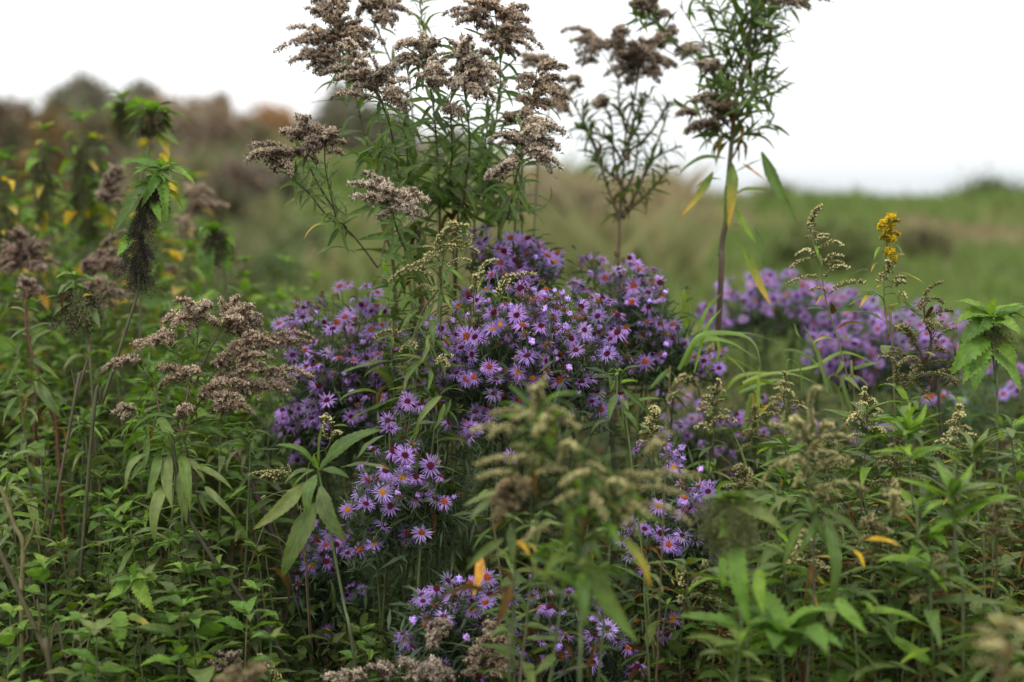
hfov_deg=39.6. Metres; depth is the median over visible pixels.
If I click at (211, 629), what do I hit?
leafy weed
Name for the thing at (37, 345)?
leafy weed
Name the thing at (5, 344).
nettle plant
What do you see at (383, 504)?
aster bush
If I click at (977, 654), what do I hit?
leafy weed
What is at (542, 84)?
goldenrod plant
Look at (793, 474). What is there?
goldenrod plant
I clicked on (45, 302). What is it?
nettle plant
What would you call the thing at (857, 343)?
aster bush
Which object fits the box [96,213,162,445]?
nettle plant
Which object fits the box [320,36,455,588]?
goldenrod plant
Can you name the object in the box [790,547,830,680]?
withered weed
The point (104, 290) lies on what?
goldenrod plant
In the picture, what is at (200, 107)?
shrub
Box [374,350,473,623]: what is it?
goldenrod plant
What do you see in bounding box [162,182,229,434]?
goldenrod plant
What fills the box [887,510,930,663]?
leafy weed
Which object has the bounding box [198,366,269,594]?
goldenrod plant
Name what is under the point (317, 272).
leafy weed
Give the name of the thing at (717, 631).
withered weed
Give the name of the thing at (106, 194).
goldenrod plant
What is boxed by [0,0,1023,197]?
sky
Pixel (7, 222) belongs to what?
nettle plant
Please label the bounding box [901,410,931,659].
leafy weed
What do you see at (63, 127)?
shrub
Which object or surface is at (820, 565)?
goldenrod plant
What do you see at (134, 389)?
leafy weed
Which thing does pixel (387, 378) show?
goldenrod plant
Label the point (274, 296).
leafy weed
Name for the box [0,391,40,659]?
leafy weed
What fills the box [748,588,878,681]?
goldenrod plant
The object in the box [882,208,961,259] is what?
shrub
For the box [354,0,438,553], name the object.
goldenrod plant
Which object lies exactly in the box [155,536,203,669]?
leafy weed
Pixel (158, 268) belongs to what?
nettle plant
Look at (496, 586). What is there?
leafy weed
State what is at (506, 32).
goldenrod plant
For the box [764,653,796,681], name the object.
leafy weed
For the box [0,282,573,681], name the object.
undergrowth
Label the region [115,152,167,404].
nettle plant
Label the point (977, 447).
goldenrod plant
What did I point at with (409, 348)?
goldenrod plant
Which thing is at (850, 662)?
leafy weed
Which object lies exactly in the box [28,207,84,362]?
nettle plant
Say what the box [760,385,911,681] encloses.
goldenrod plant
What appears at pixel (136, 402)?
leafy weed
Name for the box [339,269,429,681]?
goldenrod plant
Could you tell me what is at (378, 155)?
goldenrod plant
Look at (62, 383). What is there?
leafy weed
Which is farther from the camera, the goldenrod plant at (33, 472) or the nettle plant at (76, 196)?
the nettle plant at (76, 196)
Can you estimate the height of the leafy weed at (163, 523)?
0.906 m
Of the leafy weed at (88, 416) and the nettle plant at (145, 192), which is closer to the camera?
the nettle plant at (145, 192)
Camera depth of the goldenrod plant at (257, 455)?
2.58 m
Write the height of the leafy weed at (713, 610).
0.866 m
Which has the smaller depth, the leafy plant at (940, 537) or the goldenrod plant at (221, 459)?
the leafy plant at (940, 537)
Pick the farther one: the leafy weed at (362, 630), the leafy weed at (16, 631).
the leafy weed at (362, 630)
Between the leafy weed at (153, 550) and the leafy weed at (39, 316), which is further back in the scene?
the leafy weed at (39, 316)
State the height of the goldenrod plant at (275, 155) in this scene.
1.470 m
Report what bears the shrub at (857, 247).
on the ground at (993, 272)
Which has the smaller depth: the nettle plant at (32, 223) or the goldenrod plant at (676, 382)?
the goldenrod plant at (676, 382)
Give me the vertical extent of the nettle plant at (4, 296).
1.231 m
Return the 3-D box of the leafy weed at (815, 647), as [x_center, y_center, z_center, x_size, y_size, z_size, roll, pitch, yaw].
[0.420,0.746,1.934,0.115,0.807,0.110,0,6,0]
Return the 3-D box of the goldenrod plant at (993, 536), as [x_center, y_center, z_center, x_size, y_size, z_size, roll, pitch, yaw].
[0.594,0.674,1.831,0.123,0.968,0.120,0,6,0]
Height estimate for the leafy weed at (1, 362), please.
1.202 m
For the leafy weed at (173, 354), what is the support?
on the ground at (993, 272)
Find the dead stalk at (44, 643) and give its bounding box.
[0,548,55,681]
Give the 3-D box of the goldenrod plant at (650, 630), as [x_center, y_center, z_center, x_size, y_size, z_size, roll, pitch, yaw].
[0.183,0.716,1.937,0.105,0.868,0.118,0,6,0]
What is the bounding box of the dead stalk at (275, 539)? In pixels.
[224,439,331,671]
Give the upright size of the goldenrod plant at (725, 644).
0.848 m
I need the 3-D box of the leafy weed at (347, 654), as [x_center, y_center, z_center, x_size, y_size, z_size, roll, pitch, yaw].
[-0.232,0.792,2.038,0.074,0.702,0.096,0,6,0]
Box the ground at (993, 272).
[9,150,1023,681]
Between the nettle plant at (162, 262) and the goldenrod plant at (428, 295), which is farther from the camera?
the nettle plant at (162, 262)
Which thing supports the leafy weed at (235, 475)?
on the ground at (993, 272)
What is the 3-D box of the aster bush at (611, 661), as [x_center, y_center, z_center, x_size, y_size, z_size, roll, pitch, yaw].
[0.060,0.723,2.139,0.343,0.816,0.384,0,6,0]
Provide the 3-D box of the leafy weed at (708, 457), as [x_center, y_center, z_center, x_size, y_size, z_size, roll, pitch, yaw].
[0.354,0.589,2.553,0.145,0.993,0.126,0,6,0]
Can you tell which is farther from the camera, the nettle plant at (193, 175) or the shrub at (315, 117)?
the shrub at (315, 117)
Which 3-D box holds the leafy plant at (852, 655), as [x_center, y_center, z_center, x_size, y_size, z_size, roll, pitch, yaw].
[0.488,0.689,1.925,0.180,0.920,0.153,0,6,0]
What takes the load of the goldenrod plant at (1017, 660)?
on the ground at (993, 272)
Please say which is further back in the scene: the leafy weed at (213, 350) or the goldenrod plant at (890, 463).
the leafy weed at (213, 350)
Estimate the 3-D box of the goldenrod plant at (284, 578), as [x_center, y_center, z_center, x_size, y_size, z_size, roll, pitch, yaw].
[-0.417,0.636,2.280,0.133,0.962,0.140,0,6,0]
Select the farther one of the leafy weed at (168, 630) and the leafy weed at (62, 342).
the leafy weed at (62, 342)
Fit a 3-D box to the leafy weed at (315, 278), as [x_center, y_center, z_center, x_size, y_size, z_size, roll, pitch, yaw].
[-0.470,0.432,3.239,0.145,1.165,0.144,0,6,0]
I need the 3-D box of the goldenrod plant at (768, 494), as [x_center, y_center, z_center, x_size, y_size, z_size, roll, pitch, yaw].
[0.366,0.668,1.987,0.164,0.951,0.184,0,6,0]
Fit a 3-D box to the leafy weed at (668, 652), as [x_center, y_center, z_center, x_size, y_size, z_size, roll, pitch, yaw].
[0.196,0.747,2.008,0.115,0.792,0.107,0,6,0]
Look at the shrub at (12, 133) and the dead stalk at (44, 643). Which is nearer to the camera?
the dead stalk at (44, 643)
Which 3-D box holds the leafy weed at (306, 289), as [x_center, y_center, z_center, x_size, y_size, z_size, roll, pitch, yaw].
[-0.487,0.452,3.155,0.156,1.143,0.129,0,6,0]
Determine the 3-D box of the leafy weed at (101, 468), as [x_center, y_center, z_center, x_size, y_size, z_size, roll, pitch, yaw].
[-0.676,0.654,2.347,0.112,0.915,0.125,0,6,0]
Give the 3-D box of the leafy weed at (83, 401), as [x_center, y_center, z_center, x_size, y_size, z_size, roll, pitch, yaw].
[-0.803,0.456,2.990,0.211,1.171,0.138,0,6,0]
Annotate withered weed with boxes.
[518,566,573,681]
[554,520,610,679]
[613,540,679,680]
[686,624,730,681]
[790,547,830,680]
[815,557,859,678]
[817,613,868,681]
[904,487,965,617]
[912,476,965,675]
[914,584,968,681]
[922,499,964,677]
[972,527,1019,660]
[997,523,1023,597]
[1001,616,1023,681]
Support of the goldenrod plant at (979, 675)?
on the ground at (993, 272)
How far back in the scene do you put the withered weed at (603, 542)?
2.08 m
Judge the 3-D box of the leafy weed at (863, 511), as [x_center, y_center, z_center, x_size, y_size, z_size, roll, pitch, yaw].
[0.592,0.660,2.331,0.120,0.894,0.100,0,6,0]
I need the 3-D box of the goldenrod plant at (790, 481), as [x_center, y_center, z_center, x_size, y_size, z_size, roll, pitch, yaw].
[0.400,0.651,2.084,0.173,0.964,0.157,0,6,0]
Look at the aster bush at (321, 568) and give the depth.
2.29 m
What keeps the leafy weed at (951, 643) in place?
on the ground at (993, 272)
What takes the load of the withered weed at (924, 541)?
on the ground at (993, 272)
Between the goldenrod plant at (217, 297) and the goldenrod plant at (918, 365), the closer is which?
the goldenrod plant at (918, 365)
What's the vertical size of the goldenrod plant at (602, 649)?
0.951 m
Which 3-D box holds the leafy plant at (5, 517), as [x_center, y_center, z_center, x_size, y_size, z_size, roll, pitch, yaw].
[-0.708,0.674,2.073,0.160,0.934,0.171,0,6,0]
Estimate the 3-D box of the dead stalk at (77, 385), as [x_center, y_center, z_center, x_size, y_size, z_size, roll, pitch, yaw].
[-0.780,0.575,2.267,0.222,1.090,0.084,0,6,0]
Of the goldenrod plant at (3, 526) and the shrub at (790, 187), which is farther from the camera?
the shrub at (790, 187)
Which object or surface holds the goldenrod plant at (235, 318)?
on the ground at (993, 272)
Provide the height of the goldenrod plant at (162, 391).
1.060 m
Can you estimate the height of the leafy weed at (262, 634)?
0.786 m
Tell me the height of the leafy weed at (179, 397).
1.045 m
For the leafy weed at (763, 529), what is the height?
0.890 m
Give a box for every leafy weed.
[0,265,23,379]
[0,280,7,551]
[0,282,47,675]
[0,312,15,445]
[0,342,58,645]
[0,368,76,681]
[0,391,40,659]
[0,447,54,675]
[0,483,35,670]
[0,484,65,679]
[0,499,22,614]
[0,553,86,681]
[0,603,52,679]
[0,619,55,681]
[1,326,58,538]
[7,311,53,465]
[11,397,101,657]
[12,426,68,674]
[22,303,95,678]
[24,448,98,586]
[25,406,90,621]
[32,441,81,577]
[32,537,105,674]
[44,593,113,679]
[46,337,99,520]
[53,470,141,653]
[58,463,122,672]
[58,618,139,681]
[59,407,124,547]
[59,611,100,680]
[67,505,133,679]
[69,485,133,666]
[77,281,156,606]
[78,499,149,651]
[86,546,150,672]
[88,520,163,650]
[94,374,172,550]
[102,357,173,550]
[103,270,178,600]
[106,564,171,681]
[110,494,158,663]
[115,302,191,530]
[116,571,172,681]
[120,394,202,643]
[125,517,176,662]
[127,358,207,493]
[127,434,188,643]
[131,461,173,643]
[133,471,213,611]
[136,594,227,681]
[145,324,207,582]
[147,417,217,550]
[148,357,194,527]
[148,581,221,681]
[150,561,243,681]
[151,608,231,681]
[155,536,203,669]
[159,319,213,548]
[161,520,209,650]
[162,387,221,584]
[173,435,232,581]
[175,334,238,485]
[175,529,244,647]
[176,346,243,616]
[180,289,233,563]
[189,377,253,617]
[190,347,236,597]
[192,420,244,605]
[192,554,257,681]
[201,262,240,372]
[202,298,272,659]
[208,255,265,563]
[208,469,269,650]
[209,404,287,647]
[212,596,279,672]
[216,579,300,681]
[220,269,279,621]
[230,290,297,563]
[235,363,283,597]
[238,389,319,666]
[239,540,301,678]
[245,625,289,681]
[248,284,283,621]
[249,302,296,593]
[254,297,287,530]
[260,575,285,675]
[262,292,329,665]
[267,286,322,669]
[272,254,302,559]
[284,275,334,620]
[289,270,344,559]
[339,650,364,669]
[344,623,378,677]
[347,622,378,681]
[357,635,379,674]
[368,606,403,681]
[375,584,400,650]
[486,584,500,668]
[624,593,690,681]
[650,557,714,680]
[654,539,697,656]
[657,553,718,681]
[674,389,730,508]
[678,568,764,681]
[679,598,703,680]
[689,395,750,612]
[690,464,724,634]
[699,582,723,634]
[717,587,776,681]
[734,477,784,595]
[745,448,788,594]
[755,420,822,553]
[757,434,802,673]
[760,558,801,680]
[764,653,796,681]
[784,597,867,678]
[790,439,854,667]
[793,439,849,561]
[804,537,846,675]
[805,595,872,681]
[811,583,838,681]
[819,489,876,681]
[821,608,880,681]
[827,556,890,669]
[838,432,887,680]
[842,477,915,670]
[847,496,881,671]
[848,545,891,674]
[869,627,913,681]
[878,622,924,681]
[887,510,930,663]
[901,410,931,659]
[902,428,956,655]
[924,399,980,636]
[927,639,961,681]
[935,542,1015,669]
[936,594,993,681]
[941,395,983,506]
[965,617,1015,681]
[967,511,994,604]
[977,414,1023,541]
[978,608,1023,681]
[986,512,1023,600]
[988,468,1023,629]
[988,586,1023,672]
[989,566,1023,679]
[1002,448,1023,588]
[1005,614,1023,664]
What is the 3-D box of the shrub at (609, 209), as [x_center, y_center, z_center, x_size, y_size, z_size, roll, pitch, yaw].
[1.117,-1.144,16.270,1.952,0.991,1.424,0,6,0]
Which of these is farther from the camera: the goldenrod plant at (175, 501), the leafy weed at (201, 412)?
the leafy weed at (201, 412)
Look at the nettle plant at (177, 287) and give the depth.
3.10 m
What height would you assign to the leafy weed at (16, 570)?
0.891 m
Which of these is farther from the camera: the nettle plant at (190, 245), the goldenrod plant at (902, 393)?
the nettle plant at (190, 245)
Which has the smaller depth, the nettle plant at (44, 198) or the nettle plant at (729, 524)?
the nettle plant at (729, 524)
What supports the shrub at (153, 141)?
on the ground at (993, 272)
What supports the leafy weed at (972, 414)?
on the ground at (993, 272)
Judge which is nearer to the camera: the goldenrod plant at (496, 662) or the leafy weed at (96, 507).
the goldenrod plant at (496, 662)
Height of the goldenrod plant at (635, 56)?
1.666 m
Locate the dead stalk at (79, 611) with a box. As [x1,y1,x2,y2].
[43,582,194,678]
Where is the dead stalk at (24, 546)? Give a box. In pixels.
[0,486,35,681]
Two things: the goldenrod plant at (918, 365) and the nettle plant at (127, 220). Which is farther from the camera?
the nettle plant at (127, 220)
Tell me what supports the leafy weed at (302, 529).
on the ground at (993, 272)
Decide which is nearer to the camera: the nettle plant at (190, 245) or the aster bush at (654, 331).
the aster bush at (654, 331)
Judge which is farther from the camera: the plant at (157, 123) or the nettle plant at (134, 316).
the nettle plant at (134, 316)
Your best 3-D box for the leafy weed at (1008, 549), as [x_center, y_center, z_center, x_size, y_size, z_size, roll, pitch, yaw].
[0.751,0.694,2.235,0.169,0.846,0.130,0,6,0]
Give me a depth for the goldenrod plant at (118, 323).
2.71 m
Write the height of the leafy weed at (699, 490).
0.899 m
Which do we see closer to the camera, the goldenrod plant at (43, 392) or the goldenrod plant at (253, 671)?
the goldenrod plant at (253, 671)
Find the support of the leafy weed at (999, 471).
on the ground at (993, 272)
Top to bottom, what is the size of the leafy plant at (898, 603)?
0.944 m
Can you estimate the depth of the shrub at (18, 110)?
18.32 m
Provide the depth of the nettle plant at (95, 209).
3.19 m
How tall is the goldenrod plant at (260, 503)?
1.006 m
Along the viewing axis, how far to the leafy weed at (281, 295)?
2.96 m
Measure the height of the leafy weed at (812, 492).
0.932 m
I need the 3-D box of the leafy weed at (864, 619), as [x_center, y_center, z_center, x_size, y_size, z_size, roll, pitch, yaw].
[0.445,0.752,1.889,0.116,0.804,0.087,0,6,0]
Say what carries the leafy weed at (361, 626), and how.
on the ground at (993, 272)
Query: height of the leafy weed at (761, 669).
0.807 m
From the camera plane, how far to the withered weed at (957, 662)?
1.93 m
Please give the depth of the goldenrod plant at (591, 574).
1.55 m
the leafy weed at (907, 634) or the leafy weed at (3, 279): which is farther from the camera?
the leafy weed at (3, 279)
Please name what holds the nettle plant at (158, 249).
on the ground at (993, 272)
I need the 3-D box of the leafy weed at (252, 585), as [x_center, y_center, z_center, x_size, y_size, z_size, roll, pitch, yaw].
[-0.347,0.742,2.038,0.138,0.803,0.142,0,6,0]
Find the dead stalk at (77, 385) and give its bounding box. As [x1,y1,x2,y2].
[25,359,88,672]
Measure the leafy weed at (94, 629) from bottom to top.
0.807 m
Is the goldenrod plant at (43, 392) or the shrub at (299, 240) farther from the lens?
the shrub at (299, 240)
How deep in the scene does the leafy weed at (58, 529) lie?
2.42 m
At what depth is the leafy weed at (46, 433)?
2.42 m
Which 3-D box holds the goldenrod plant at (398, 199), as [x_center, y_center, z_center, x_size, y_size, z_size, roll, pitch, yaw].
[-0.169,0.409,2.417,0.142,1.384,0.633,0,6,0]
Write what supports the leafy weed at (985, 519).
on the ground at (993, 272)
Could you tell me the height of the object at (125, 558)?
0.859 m
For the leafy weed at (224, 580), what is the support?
on the ground at (993, 272)
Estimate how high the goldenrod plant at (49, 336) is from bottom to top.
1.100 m
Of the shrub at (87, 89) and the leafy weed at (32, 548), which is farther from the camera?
the shrub at (87, 89)
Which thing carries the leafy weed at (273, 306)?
on the ground at (993, 272)
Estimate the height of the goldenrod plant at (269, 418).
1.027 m
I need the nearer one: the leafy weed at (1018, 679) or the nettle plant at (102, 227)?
the leafy weed at (1018, 679)
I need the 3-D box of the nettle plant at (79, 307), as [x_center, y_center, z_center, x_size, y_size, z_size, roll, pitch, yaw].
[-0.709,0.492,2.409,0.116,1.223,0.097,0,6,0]
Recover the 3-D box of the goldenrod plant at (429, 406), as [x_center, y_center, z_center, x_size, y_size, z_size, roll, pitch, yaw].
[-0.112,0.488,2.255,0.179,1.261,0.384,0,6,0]
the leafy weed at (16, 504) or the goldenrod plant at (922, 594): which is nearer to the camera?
the goldenrod plant at (922, 594)
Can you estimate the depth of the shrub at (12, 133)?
14.96 m
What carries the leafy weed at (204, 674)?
on the ground at (993, 272)
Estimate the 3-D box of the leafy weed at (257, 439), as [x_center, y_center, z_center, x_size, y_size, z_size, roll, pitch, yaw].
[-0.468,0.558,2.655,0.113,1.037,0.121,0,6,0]
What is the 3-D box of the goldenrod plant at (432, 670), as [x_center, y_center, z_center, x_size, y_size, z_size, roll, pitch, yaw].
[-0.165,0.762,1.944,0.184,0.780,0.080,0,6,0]
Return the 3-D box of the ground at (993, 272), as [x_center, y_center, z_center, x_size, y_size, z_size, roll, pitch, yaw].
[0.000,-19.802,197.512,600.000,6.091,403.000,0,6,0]
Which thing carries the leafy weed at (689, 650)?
on the ground at (993, 272)
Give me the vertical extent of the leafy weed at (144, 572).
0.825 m
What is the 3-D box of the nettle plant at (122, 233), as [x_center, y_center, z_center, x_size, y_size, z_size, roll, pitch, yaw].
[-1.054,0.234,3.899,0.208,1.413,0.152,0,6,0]
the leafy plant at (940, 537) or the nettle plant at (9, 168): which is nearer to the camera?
the leafy plant at (940, 537)
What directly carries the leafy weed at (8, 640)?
on the ground at (993, 272)
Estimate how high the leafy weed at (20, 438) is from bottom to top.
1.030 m
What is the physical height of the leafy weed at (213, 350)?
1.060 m
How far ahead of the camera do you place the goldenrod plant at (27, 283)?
2.59 m
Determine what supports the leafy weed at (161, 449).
on the ground at (993, 272)
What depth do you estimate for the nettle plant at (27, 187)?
4.04 m
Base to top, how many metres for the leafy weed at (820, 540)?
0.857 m
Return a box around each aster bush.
[242,280,430,662]
[272,518,415,681]
[336,383,516,681]
[384,559,522,681]
[412,266,636,679]
[447,575,669,681]
[457,222,591,630]
[562,251,736,677]
[600,418,748,681]
[647,387,822,678]
[693,261,883,661]
[796,297,968,641]
[835,352,1023,587]
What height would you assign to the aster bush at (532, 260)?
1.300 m
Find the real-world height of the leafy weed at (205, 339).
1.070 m
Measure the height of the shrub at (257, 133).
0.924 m
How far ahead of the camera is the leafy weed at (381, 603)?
2.28 m
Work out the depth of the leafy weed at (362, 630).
2.08 m
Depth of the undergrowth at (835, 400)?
4.38 m
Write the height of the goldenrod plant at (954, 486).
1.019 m
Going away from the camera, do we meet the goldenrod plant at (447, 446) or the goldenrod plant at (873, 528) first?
the goldenrod plant at (873, 528)
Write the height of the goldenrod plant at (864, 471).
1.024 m
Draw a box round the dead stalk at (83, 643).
[47,607,117,681]
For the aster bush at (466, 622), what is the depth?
2.01 m
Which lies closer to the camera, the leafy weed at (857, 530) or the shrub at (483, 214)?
the leafy weed at (857, 530)
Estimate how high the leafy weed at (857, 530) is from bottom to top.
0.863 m
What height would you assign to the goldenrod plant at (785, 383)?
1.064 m
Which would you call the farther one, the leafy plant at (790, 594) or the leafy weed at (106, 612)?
the leafy weed at (106, 612)
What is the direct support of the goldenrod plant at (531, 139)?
on the ground at (993, 272)
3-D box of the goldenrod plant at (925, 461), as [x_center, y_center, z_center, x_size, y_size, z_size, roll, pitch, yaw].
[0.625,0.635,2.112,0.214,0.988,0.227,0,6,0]
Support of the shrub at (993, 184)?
on the ground at (993, 272)
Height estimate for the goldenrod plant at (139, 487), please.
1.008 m
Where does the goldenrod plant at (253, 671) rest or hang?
on the ground at (993, 272)
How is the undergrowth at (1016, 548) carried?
on the ground at (993, 272)
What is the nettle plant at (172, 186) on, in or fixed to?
on the ground at (993, 272)
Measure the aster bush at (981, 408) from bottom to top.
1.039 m
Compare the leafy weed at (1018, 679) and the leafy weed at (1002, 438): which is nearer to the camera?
the leafy weed at (1018, 679)
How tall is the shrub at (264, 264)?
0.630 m
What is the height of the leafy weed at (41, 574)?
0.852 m
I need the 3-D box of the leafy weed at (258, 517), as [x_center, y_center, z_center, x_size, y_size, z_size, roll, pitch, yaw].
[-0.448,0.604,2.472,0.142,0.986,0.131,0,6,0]
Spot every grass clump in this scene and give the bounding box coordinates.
[670,289,785,433]
[702,431,811,681]
[739,323,885,440]
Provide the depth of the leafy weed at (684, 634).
2.13 m
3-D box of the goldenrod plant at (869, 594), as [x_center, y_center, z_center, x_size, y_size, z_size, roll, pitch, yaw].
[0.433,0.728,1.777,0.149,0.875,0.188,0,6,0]
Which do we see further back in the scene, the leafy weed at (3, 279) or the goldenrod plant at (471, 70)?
the leafy weed at (3, 279)
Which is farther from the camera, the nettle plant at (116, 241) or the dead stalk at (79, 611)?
the nettle plant at (116, 241)
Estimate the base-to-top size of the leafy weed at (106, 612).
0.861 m
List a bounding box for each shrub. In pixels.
[0,93,45,125]
[0,100,38,208]
[5,95,74,248]
[20,105,87,179]
[37,83,85,121]
[49,61,118,117]
[58,100,135,179]
[90,105,191,179]
[101,94,129,114]
[119,73,172,115]
[128,85,224,162]
[142,90,173,110]
[158,83,215,112]
[179,171,253,227]
[181,96,216,109]
[193,102,251,152]
[193,123,290,204]
[200,86,246,116]
[228,102,256,122]
[229,102,290,146]
[233,85,301,140]
[239,237,313,295]
[256,204,352,266]
[263,168,320,205]
[284,109,338,149]
[310,80,385,153]
[356,95,394,147]
[362,105,428,154]
[418,117,487,157]
[459,202,529,237]
[508,158,634,226]
[550,198,672,253]
[739,183,913,281]
[756,173,800,199]
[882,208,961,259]
[937,157,1023,201]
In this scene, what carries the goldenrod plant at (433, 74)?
on the ground at (993, 272)
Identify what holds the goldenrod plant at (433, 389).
on the ground at (993, 272)
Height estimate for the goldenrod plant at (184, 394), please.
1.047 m
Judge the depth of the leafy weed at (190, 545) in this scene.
2.29 m
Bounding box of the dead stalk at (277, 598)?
[193,578,289,680]
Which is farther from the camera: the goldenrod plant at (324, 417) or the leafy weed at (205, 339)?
the leafy weed at (205, 339)
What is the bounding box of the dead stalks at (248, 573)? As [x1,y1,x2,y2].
[0,175,1023,681]
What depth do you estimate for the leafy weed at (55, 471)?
2.45 m
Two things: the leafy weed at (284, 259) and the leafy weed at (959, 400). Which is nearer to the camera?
the leafy weed at (959, 400)
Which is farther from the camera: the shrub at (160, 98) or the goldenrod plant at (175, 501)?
the shrub at (160, 98)
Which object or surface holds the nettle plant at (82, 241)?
on the ground at (993, 272)
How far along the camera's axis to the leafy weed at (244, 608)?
1.97 m
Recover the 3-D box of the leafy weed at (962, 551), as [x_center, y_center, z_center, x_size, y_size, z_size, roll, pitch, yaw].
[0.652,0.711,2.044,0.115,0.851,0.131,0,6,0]
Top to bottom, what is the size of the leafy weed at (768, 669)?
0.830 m
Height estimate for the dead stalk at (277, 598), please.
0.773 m
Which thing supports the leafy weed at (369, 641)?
on the ground at (993, 272)
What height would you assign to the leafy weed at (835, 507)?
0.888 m
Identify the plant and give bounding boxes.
[0,146,24,305]
[0,152,27,645]
[0,194,60,449]
[0,225,59,656]
[0,254,74,569]
[0,267,32,544]
[0,268,33,386]
[0,273,42,482]
[0,286,71,628]
[0,374,75,623]
[0,450,49,600]
[1,273,58,667]
[5,323,72,677]
[10,122,79,655]
[14,226,66,356]
[16,150,69,350]
[24,166,95,517]
[25,398,116,677]
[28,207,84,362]
[28,209,92,645]
[42,110,112,496]
[44,263,95,681]
[47,271,110,526]
[51,415,134,654]
[53,231,117,649]
[56,217,113,548]
[57,273,133,636]
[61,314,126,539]
[67,229,127,652]
[68,133,123,650]
[71,157,194,678]
[77,220,129,664]
[83,345,155,560]
[89,196,161,593]
[90,308,146,512]
[92,197,141,445]
[93,163,152,479]
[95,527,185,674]
[96,169,159,463]
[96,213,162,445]
[99,293,316,611]
[100,89,160,390]
[103,179,174,637]
[105,562,155,679]
[107,225,169,639]
[107,402,162,645]
[112,245,160,407]
[112,327,174,610]
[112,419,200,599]
[114,189,170,401]
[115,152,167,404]
[116,354,204,551]
[118,138,188,583]
[122,99,190,544]
[124,181,176,383]
[124,362,208,610]
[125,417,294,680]
[127,232,180,554]
[133,430,214,609]
[135,195,187,418]
[141,157,192,383]
[142,290,194,607]
[151,248,217,521]
[154,237,210,551]
[154,442,220,679]
[159,373,211,621]
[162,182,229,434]
[167,167,227,544]
[168,394,272,656]
[172,293,215,445]
[180,649,247,681]
[195,221,238,570]
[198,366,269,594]
[201,286,256,560]
[207,438,291,681]
[212,421,285,661]
[212,657,267,681]
[232,349,296,664]
[232,389,297,652]
[243,112,422,589]
[248,413,346,681]
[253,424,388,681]
[257,653,281,680]
[273,0,441,556]
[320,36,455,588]
[320,617,455,681]
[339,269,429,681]
[342,123,430,585]
[346,169,451,557]
[351,326,449,676]
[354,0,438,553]
[372,93,443,581]
[372,308,454,605]
[373,255,463,586]
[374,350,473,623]
[382,384,478,680]
[387,279,461,589]
[388,219,479,583]
[391,27,478,582]
[396,336,475,589]
[408,0,448,570]
[416,93,487,586]
[417,296,479,681]
[425,615,520,681]
[426,30,507,590]
[427,0,544,581]
[439,473,550,681]
[448,100,513,552]
[453,487,538,678]
[463,113,570,589]
[467,258,536,604]
[471,375,700,681]
[476,510,574,681]
[478,56,571,552]
[479,563,555,681]
[516,51,572,539]
[518,539,592,681]
[556,515,648,681]
[560,23,713,580]
[591,365,659,671]
[610,554,679,681]
[622,0,835,479]
[632,405,674,681]
[650,365,692,681]
[657,560,770,677]
[668,559,730,681]
[676,584,857,681]
[680,567,793,681]
[681,378,739,664]
[684,625,773,681]
[691,490,867,681]
[718,476,829,681]
[723,462,770,678]
[727,404,775,590]
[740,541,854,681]
[744,435,834,654]
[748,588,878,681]
[749,464,835,681]
[753,371,807,681]
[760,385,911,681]
[763,528,838,681]
[785,203,881,676]
[796,575,920,681]
[803,419,873,670]
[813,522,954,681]
[821,401,964,658]
[828,511,912,681]
[836,386,897,658]
[838,383,947,679]
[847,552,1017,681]
[848,211,923,540]
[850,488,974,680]
[856,428,933,681]
[862,435,1008,642]
[864,402,945,681]
[878,280,963,674]
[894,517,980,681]
[897,455,999,672]
[897,460,1022,680]
[904,552,973,681]
[927,402,985,659]
[934,611,1023,681]
[937,428,1020,680]
[949,501,1021,668]
[950,298,1023,558]
[954,596,1023,681]
[958,414,1023,621]
[972,603,1023,680]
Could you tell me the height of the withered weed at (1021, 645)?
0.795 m
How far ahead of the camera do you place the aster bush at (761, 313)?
3.20 m
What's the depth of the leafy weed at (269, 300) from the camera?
2.99 m
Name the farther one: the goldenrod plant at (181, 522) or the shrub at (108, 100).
the shrub at (108, 100)
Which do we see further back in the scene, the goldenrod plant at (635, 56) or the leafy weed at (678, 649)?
the goldenrod plant at (635, 56)
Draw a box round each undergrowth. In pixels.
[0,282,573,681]
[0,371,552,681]
[431,299,1023,678]
[495,398,1023,681]
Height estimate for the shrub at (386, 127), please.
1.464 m
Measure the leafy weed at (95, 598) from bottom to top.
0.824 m
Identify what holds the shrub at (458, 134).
on the ground at (993, 272)
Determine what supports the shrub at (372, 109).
on the ground at (993, 272)
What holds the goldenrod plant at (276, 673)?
on the ground at (993, 272)
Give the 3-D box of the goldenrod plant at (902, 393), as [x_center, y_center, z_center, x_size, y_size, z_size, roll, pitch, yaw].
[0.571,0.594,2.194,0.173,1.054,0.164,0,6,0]
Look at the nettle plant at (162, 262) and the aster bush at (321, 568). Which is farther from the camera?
the nettle plant at (162, 262)
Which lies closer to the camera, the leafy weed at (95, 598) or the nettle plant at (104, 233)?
the leafy weed at (95, 598)
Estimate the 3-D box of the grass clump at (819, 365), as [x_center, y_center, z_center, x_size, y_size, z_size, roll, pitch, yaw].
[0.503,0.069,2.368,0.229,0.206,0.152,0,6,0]
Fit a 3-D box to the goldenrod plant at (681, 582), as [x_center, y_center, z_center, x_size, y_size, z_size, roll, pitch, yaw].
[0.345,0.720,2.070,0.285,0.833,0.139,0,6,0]

